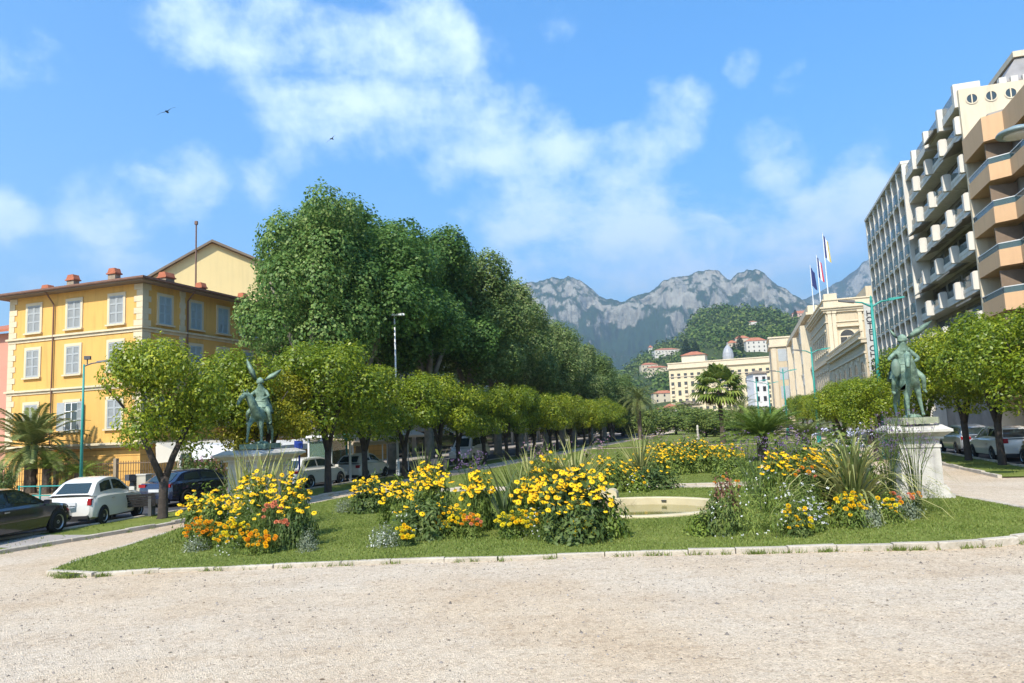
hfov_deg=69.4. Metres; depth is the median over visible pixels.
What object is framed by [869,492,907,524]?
flower plant
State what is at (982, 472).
kerb
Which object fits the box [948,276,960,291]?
window
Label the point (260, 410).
equestrian statue
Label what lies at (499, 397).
orange tree
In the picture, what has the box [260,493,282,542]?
flower plant
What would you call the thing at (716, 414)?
broadleaf tree
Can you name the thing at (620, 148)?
sky
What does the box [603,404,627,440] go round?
orange tree
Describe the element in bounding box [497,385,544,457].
orange tree
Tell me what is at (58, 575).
weeds
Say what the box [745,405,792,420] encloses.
broadleaf tree
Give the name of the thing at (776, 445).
flower plant
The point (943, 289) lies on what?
window
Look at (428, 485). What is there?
flower plant
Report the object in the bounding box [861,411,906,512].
verbena plant
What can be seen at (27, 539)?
footpath
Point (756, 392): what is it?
street lamp
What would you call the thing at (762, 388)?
town house
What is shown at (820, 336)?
window
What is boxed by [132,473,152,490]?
utility box
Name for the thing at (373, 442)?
kiosk canopy
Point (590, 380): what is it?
plane tree
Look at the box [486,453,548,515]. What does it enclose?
strap leaf plant
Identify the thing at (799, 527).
flower plant
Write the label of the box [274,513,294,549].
flower plant
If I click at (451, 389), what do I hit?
orange tree
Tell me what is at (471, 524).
flower plant
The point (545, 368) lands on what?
plane tree
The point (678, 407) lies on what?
broadleaf tree
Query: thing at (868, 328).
hotel sign
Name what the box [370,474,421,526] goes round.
flower plant
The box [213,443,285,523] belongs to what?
strap leaf plant
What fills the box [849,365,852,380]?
window
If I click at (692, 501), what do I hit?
fountain basin
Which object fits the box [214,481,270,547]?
flower plant
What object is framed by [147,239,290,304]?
gabled building
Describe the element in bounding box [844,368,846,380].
window
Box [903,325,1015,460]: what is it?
orange tree
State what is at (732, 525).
flower plant
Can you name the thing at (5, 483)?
shrub
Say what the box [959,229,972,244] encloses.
window
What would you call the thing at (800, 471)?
flower plant
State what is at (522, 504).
flower plant
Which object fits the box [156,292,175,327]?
window
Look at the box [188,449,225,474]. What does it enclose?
oleander bush
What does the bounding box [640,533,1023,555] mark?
kerb
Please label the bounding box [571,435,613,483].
verbena plant
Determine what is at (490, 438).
street building
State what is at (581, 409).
orange tree
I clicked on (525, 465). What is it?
strap leaf plant
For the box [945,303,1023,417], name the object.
orange tree
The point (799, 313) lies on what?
villa
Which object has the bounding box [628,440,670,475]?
flower plant
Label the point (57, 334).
apartment building
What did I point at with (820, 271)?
flagpole
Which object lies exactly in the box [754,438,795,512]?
flower plant
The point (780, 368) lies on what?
window
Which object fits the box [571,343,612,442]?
plane tree
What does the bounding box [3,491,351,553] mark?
weeds
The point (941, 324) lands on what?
window
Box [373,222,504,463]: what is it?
plane tree
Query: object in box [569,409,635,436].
broadleaf tree
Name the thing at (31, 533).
kerb
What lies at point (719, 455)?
flower plant
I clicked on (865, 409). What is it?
orange tree
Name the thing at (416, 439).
street building
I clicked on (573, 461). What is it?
strap leaf plant
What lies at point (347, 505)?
flower plant
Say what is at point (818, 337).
window
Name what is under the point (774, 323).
woods
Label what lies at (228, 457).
pedestal
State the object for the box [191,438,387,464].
terrace canopy
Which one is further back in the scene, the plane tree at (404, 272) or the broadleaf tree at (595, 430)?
the broadleaf tree at (595, 430)
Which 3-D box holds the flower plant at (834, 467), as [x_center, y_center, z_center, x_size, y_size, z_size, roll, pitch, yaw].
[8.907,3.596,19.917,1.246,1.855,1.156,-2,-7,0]
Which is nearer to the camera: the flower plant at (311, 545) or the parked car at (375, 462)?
the flower plant at (311, 545)
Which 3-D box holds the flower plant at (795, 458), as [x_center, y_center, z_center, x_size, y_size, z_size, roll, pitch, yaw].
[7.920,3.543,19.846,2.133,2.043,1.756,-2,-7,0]
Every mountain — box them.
[481,269,811,370]
[803,259,870,304]
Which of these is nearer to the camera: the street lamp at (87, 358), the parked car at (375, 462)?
the street lamp at (87, 358)
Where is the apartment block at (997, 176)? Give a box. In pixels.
[962,85,1023,411]
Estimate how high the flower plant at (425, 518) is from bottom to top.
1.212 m
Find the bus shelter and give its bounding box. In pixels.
[306,434,371,483]
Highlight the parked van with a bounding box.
[449,435,489,461]
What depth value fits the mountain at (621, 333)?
3381.09 m
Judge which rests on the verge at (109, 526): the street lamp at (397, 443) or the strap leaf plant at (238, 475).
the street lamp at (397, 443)
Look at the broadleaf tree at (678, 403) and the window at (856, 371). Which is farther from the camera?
the broadleaf tree at (678, 403)
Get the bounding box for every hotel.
[667,343,772,412]
[864,50,1023,426]
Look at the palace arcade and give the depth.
116.05 m
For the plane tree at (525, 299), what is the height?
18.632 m
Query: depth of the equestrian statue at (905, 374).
21.85 m
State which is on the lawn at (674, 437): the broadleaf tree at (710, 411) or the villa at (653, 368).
the broadleaf tree at (710, 411)
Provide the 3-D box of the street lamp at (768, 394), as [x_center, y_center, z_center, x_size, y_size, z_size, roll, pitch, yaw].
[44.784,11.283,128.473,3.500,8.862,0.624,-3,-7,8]
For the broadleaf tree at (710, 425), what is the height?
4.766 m
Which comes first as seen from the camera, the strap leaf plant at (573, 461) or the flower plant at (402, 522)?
the flower plant at (402, 522)
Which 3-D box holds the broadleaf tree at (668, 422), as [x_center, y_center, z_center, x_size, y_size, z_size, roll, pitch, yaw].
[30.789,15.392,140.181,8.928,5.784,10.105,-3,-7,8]
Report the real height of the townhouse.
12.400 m
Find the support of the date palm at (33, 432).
on the gravel path
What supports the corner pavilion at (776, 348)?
on the gravel path
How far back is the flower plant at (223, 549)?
15.80 m
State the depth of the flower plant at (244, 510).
17.82 m
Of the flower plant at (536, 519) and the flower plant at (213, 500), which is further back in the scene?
the flower plant at (213, 500)
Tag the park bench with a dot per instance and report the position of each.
(149, 503)
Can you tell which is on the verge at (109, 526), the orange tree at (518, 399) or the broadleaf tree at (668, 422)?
the orange tree at (518, 399)
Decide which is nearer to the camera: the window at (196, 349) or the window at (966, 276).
the window at (196, 349)
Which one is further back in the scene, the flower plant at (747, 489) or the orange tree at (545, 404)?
the orange tree at (545, 404)
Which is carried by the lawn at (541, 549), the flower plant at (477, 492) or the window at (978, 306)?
the flower plant at (477, 492)
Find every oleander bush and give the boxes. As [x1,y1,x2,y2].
[174,449,200,469]
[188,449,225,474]
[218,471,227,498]
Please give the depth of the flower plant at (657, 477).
27.07 m
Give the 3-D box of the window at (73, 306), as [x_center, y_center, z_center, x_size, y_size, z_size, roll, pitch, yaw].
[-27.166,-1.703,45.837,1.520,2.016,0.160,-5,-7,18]
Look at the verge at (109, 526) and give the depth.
24.12 m
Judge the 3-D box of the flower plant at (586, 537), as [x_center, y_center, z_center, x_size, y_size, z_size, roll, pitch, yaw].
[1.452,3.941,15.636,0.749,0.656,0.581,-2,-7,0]
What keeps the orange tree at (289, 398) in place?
on the verge at (109, 526)
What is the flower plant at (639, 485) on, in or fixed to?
on the lawn at (541, 549)
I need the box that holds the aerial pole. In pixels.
[194,221,197,284]
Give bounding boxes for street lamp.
[79,356,116,476]
[391,313,404,475]
[745,379,766,416]
[757,382,774,412]
[769,368,796,434]
[792,347,829,441]
[838,295,903,458]
[995,124,1023,141]
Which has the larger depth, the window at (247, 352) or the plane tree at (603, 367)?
the plane tree at (603, 367)
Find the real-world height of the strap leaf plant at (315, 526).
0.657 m
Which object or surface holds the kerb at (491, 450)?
on the gravel path
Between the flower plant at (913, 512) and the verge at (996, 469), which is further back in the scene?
the verge at (996, 469)
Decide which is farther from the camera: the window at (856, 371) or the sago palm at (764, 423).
the window at (856, 371)
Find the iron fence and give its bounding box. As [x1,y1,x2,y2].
[0,458,220,490]
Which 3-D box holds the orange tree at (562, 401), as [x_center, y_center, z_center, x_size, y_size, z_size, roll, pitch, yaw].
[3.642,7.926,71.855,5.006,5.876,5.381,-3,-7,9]
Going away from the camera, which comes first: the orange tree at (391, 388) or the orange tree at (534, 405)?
the orange tree at (391, 388)
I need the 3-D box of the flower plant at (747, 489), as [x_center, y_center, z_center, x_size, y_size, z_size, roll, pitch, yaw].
[4.952,3.104,15.799,2.114,2.084,2.299,-2,-7,0]
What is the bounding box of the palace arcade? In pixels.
[825,329,879,429]
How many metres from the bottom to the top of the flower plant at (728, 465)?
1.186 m
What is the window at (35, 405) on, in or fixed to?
in the apartment building at (57, 334)
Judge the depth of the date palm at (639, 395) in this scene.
111.92 m
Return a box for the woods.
[617,302,800,397]
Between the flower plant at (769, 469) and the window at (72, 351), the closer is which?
the flower plant at (769, 469)
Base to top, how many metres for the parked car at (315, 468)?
1.514 m
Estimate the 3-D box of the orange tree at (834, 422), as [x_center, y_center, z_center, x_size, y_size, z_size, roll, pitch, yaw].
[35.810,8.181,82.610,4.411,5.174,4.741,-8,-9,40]
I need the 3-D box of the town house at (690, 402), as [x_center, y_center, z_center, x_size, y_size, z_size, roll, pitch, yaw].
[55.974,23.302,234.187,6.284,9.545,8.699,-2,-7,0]
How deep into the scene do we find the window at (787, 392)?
262.06 m
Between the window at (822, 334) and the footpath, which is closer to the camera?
the footpath
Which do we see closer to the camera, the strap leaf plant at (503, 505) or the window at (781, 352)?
the strap leaf plant at (503, 505)
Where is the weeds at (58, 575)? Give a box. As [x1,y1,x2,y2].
[44,540,1023,578]
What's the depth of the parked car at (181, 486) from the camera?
29.54 m
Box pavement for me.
[41,433,620,500]
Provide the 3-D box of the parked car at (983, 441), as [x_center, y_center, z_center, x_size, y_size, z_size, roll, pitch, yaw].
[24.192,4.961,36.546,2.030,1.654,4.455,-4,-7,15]
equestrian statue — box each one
[236,358,281,449]
[884,320,939,424]
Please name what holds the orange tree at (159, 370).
on the verge at (109, 526)
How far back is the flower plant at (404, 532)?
16.01 m
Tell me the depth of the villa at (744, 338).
656.83 m
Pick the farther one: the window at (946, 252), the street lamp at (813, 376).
the street lamp at (813, 376)
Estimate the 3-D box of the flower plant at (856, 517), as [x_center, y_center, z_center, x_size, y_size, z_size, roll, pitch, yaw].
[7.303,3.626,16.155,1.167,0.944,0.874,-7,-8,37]
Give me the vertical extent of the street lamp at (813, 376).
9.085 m
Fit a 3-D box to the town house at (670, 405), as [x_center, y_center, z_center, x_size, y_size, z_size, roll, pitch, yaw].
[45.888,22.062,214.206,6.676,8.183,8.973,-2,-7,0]
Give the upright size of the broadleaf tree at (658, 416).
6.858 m
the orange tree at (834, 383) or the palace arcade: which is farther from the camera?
the palace arcade
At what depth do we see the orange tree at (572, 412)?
76.21 m
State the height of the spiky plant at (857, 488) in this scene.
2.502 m
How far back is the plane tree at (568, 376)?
90.34 m
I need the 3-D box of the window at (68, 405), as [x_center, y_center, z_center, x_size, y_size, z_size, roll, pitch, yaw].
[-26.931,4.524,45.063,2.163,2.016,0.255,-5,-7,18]
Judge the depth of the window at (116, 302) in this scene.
44.79 m
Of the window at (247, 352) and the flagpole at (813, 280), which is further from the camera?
the flagpole at (813, 280)
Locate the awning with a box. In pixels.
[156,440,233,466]
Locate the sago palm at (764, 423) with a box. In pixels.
[713,404,807,460]
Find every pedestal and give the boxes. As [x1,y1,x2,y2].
[212,448,305,509]
[874,424,955,498]
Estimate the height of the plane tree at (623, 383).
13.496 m
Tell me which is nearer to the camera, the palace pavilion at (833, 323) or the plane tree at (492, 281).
the plane tree at (492, 281)
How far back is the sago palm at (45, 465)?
40.49 m
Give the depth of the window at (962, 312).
64.20 m
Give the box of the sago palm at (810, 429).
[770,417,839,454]
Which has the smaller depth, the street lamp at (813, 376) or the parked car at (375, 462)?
the parked car at (375, 462)
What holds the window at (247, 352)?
in the apartment building at (57, 334)
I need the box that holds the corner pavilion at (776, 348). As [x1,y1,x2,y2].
[766,336,795,422]
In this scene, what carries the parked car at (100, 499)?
on the road at (172, 505)
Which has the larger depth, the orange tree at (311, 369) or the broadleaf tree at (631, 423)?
the broadleaf tree at (631, 423)
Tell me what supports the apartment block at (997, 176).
on the gravel path
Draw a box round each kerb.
[0,440,623,553]
[0,442,597,539]
[46,551,639,576]
[65,532,165,563]
[364,483,886,492]
[379,480,885,489]
[400,437,597,462]
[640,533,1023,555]
[822,436,1001,477]
[836,434,1023,466]
[954,493,1023,508]
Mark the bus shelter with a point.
(337, 454)
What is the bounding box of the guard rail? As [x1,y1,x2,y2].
[18,485,60,498]
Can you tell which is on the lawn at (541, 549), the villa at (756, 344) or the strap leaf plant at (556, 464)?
the strap leaf plant at (556, 464)
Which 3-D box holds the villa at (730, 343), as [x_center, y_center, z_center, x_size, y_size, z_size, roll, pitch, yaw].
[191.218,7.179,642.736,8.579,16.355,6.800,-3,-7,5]
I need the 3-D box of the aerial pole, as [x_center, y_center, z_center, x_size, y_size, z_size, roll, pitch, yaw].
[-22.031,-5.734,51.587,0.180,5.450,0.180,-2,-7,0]
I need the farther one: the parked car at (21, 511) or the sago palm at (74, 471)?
the sago palm at (74, 471)
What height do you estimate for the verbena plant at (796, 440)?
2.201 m
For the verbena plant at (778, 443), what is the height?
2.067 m
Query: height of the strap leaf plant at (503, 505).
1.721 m
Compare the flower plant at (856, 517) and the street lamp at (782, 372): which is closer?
the flower plant at (856, 517)
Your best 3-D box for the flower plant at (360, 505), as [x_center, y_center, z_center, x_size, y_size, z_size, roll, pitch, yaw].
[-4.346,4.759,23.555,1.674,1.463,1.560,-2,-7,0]
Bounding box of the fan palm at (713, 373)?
[686,362,749,442]
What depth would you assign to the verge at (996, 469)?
32.07 m
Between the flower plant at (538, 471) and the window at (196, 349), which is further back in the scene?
the window at (196, 349)
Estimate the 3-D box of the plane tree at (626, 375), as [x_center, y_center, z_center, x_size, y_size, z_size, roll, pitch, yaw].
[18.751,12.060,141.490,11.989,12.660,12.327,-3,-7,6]
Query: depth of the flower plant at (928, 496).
18.12 m
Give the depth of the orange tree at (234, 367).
29.05 m
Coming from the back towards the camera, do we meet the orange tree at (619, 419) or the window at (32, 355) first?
the orange tree at (619, 419)
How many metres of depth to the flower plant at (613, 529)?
15.91 m
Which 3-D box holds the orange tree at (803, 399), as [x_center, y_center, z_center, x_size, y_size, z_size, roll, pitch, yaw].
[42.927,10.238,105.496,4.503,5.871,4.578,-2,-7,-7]
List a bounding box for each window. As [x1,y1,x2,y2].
[21,346,41,379]
[22,401,39,419]
[23,302,42,334]
[56,399,81,432]
[61,342,81,376]
[63,297,83,330]
[102,396,123,430]
[104,338,124,372]
[105,292,125,326]
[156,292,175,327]
[188,342,203,374]
[189,299,205,331]
[215,305,231,335]
[216,346,229,361]
[242,349,253,363]
[778,349,786,360]
[779,367,788,379]
[781,386,789,397]
[818,337,820,356]
[819,335,823,355]
[821,332,824,353]
[823,330,827,352]
[839,328,855,344]
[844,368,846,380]
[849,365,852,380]
[854,362,858,378]
[861,359,865,379]
[935,286,946,299]
[938,318,949,330]
[944,242,956,256]
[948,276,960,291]
[951,310,964,322]
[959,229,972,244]
[963,265,977,281]
[967,302,981,316]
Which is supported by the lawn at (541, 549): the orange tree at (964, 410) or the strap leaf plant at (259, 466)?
the strap leaf plant at (259, 466)
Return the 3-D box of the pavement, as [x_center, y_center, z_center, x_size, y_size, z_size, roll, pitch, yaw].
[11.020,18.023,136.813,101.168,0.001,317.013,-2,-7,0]
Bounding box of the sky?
[0,0,1023,333]
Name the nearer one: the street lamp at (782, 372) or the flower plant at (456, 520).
the flower plant at (456, 520)
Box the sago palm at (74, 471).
[48,461,111,484]
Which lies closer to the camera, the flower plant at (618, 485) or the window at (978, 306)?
the flower plant at (618, 485)
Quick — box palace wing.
[786,305,817,423]
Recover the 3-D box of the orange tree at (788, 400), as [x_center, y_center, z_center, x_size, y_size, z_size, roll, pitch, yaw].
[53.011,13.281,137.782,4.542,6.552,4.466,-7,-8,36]
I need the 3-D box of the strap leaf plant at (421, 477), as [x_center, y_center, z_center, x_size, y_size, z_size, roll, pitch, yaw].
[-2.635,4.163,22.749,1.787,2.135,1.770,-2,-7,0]
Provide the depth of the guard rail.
32.35 m
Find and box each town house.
[657,404,680,430]
[678,400,699,408]
[746,370,768,408]
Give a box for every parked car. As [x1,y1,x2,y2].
[0,489,76,535]
[48,476,144,523]
[138,468,227,505]
[292,457,346,487]
[338,452,388,477]
[939,424,985,453]
[970,425,1023,459]
[1018,441,1023,463]
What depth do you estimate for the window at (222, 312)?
50.70 m
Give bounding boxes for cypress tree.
[681,339,691,354]
[691,341,699,351]
[736,335,743,356]
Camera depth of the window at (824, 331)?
148.08 m
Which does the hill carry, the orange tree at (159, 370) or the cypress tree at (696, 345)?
the cypress tree at (696, 345)
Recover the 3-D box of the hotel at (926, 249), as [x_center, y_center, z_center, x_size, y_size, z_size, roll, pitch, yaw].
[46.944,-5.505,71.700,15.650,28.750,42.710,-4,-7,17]
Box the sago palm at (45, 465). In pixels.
[13,449,74,493]
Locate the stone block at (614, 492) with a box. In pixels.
[600,488,618,497]
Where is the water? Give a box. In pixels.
[609,504,707,514]
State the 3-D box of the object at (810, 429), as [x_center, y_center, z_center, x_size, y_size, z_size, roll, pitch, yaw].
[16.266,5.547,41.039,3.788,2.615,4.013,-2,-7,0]
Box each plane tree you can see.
[229,176,389,456]
[274,195,451,452]
[352,202,473,469]
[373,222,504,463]
[404,247,533,433]
[444,277,553,453]
[478,293,566,450]
[526,319,584,447]
[531,326,599,444]
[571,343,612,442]
[584,353,619,440]
[602,365,634,438]
[610,373,637,437]
[621,384,649,435]
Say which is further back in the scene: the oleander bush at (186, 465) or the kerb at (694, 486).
the oleander bush at (186, 465)
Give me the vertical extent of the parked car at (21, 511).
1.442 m
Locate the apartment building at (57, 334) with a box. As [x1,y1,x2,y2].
[0,268,386,489]
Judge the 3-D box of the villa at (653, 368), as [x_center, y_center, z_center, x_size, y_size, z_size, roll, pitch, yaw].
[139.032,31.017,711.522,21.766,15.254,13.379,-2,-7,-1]
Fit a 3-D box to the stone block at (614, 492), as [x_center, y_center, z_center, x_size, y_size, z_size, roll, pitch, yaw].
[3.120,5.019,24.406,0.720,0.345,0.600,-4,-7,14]
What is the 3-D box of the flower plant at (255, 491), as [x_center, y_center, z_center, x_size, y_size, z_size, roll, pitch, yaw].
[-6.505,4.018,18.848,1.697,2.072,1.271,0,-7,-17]
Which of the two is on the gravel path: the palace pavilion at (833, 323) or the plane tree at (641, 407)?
the palace pavilion at (833, 323)
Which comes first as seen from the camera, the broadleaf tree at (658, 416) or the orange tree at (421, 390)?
the orange tree at (421, 390)
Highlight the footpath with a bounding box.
[0,535,84,547]
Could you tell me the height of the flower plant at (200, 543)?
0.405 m
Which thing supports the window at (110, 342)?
in the apartment building at (57, 334)
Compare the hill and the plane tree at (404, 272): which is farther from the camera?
the hill
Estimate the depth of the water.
22.29 m
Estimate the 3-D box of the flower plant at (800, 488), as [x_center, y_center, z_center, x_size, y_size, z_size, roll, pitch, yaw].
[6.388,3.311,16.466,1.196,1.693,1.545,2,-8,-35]
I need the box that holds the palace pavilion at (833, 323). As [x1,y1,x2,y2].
[805,286,875,426]
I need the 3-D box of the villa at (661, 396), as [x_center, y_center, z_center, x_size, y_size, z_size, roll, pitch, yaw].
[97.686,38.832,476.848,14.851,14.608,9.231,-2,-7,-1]
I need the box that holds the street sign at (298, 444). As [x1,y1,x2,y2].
[294,441,302,486]
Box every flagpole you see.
[810,265,816,310]
[816,255,824,301]
[822,233,831,293]
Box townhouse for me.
[0,325,8,474]
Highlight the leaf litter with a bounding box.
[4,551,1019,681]
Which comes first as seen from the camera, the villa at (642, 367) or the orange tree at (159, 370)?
the orange tree at (159, 370)
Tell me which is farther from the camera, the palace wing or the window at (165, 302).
the palace wing
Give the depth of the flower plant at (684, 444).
40.25 m
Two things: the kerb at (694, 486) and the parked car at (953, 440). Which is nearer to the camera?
the kerb at (694, 486)
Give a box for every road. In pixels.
[0,431,657,536]
[789,424,1022,463]
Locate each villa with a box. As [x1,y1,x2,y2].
[639,363,657,372]
[644,366,667,377]
[651,390,670,403]
[652,348,679,359]
[726,340,735,350]
[733,336,748,343]
[744,337,766,351]
[790,311,803,319]
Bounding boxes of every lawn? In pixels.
[55,487,1023,573]
[405,443,882,487]
[597,430,791,447]
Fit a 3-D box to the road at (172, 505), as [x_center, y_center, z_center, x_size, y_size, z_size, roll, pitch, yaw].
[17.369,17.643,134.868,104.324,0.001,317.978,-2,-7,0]
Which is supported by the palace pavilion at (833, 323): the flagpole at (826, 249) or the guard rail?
the flagpole at (826, 249)
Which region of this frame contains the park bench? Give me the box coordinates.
[109,493,157,518]
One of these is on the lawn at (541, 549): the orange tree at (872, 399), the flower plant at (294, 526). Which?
the flower plant at (294, 526)
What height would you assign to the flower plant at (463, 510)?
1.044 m
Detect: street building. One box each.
[398,364,474,456]
[477,380,540,446]
[537,428,596,441]
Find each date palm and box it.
[0,403,92,493]
[616,385,658,438]
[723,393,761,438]
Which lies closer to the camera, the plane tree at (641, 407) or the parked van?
the parked van
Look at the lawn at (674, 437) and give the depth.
97.25 m
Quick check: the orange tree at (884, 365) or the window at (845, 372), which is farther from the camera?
the window at (845, 372)
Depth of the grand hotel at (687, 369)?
362.50 m
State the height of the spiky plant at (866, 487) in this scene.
2.744 m
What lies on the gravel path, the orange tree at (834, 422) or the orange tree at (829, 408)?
the orange tree at (829, 408)
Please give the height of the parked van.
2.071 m
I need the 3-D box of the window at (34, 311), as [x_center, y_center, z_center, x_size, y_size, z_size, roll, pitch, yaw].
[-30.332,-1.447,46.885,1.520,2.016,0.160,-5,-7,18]
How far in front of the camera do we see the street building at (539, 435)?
136.03 m
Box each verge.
[0,439,629,548]
[813,432,1023,476]
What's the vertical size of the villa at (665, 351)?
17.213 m
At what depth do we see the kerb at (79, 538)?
21.23 m
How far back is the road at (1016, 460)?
40.63 m
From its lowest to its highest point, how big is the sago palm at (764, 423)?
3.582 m
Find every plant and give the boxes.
[159,479,242,544]
[182,511,221,550]
[182,536,212,552]
[207,516,253,551]
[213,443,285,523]
[213,537,242,556]
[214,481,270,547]
[222,471,260,538]
[224,459,282,535]
[232,436,297,519]
[240,527,282,557]
[246,442,313,510]
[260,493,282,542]
[269,459,312,533]
[271,492,319,550]
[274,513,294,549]
[295,527,319,552]
[307,516,324,536]
[334,497,355,512]
[347,468,397,514]
[367,522,402,547]
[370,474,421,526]
[387,488,459,542]
[387,498,430,540]
[392,521,416,546]
[403,449,462,530]
[405,444,446,502]
[435,502,466,538]
[444,496,488,533]
[451,450,486,496]
[454,454,496,530]
[457,512,486,538]
[472,463,540,525]
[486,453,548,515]
[493,502,533,539]
[495,442,554,489]
[507,464,545,533]
[516,504,550,540]
[518,439,597,499]
[522,441,564,466]
[524,454,631,543]
[525,443,565,507]
[532,432,618,503]
[537,493,623,546]
[569,512,595,542]
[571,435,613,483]
[586,450,633,492]
[598,499,632,540]
[604,424,664,472]
[621,459,686,490]
[625,472,650,492]
[626,428,671,457]
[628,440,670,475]
[645,435,681,467]
[659,442,695,474]
[660,430,714,467]
[676,433,712,466]
[676,437,722,473]
[681,508,719,537]
[687,488,749,536]
[700,438,811,540]
[705,438,748,473]
[710,452,757,479]
[712,471,741,512]
[723,430,763,491]
[730,448,796,509]
[747,429,804,495]
[750,427,968,525]
[750,433,810,483]
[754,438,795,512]
[765,452,835,527]
[774,425,823,465]
[774,502,814,538]
[779,434,842,508]
[779,492,829,532]
[791,423,887,493]
[793,454,824,511]
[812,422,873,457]
[813,421,871,510]
[821,441,867,505]
[823,485,873,529]
[848,493,885,527]
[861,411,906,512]
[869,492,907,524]
[884,407,937,511]
[889,480,925,520]
[921,472,947,511]
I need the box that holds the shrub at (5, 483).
[0,464,17,488]
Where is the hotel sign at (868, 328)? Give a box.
[863,303,875,376]
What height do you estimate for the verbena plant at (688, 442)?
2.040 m
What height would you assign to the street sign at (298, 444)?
2.350 m
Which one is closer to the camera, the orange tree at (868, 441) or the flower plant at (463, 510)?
the flower plant at (463, 510)
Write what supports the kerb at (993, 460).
on the gravel path
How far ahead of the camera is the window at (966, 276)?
60.58 m
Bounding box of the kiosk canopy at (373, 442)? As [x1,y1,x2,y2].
[333,435,409,478]
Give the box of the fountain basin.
[592,496,727,518]
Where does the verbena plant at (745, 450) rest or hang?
on the lawn at (541, 549)
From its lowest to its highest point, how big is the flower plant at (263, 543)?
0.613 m
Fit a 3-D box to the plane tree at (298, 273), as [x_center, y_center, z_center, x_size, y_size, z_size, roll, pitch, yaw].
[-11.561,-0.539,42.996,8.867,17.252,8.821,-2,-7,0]
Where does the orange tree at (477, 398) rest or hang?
on the verge at (109, 526)
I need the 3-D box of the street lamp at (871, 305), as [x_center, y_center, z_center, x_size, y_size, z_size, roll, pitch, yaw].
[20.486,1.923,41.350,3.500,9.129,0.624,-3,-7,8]
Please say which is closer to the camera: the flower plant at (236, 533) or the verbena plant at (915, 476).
the flower plant at (236, 533)
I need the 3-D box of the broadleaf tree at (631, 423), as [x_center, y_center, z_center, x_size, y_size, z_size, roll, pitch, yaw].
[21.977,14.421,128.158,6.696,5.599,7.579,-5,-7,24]
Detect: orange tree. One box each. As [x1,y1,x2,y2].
[92,326,234,518]
[186,346,291,450]
[208,368,319,450]
[266,336,387,492]
[322,363,407,483]
[361,368,450,477]
[400,371,481,461]
[423,382,491,467]
[462,387,513,463]
[487,381,532,459]
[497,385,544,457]
[507,391,563,453]
[533,393,571,451]
[544,392,578,450]
[558,393,590,448]
[566,399,605,446]
[574,397,610,444]
[588,396,618,442]
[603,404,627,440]
[606,403,624,441]
[784,395,797,425]
[788,404,809,426]
[790,394,810,425]
[795,394,815,430]
[800,399,821,432]
[803,389,828,432]
[808,384,863,443]
[812,396,840,436]
[823,379,846,438]
[832,374,914,460]
[836,375,884,443]
[858,379,889,424]
[868,340,962,416]
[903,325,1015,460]
[920,309,1023,464]
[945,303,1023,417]
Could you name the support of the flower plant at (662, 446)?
on the lawn at (701, 479)
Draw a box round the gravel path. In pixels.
[0,426,1023,682]
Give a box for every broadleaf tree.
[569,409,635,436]
[621,409,657,435]
[637,405,674,434]
[646,400,693,412]
[653,408,694,434]
[665,405,716,420]
[681,408,727,436]
[699,407,734,429]
[711,408,754,432]
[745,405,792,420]
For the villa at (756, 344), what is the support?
on the hill
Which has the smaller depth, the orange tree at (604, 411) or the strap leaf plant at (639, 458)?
the strap leaf plant at (639, 458)
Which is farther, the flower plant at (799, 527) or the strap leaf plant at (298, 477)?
the strap leaf plant at (298, 477)
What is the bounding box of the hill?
[633,312,792,410]
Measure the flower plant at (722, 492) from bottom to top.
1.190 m
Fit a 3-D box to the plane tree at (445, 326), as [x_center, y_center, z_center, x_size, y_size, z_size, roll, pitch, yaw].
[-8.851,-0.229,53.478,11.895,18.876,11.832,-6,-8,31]
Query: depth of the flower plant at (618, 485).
26.89 m
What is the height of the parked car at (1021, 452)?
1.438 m
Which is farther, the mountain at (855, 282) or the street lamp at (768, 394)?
the mountain at (855, 282)
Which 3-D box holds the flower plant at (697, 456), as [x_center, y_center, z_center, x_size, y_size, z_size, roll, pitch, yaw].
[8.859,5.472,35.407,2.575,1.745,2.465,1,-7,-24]

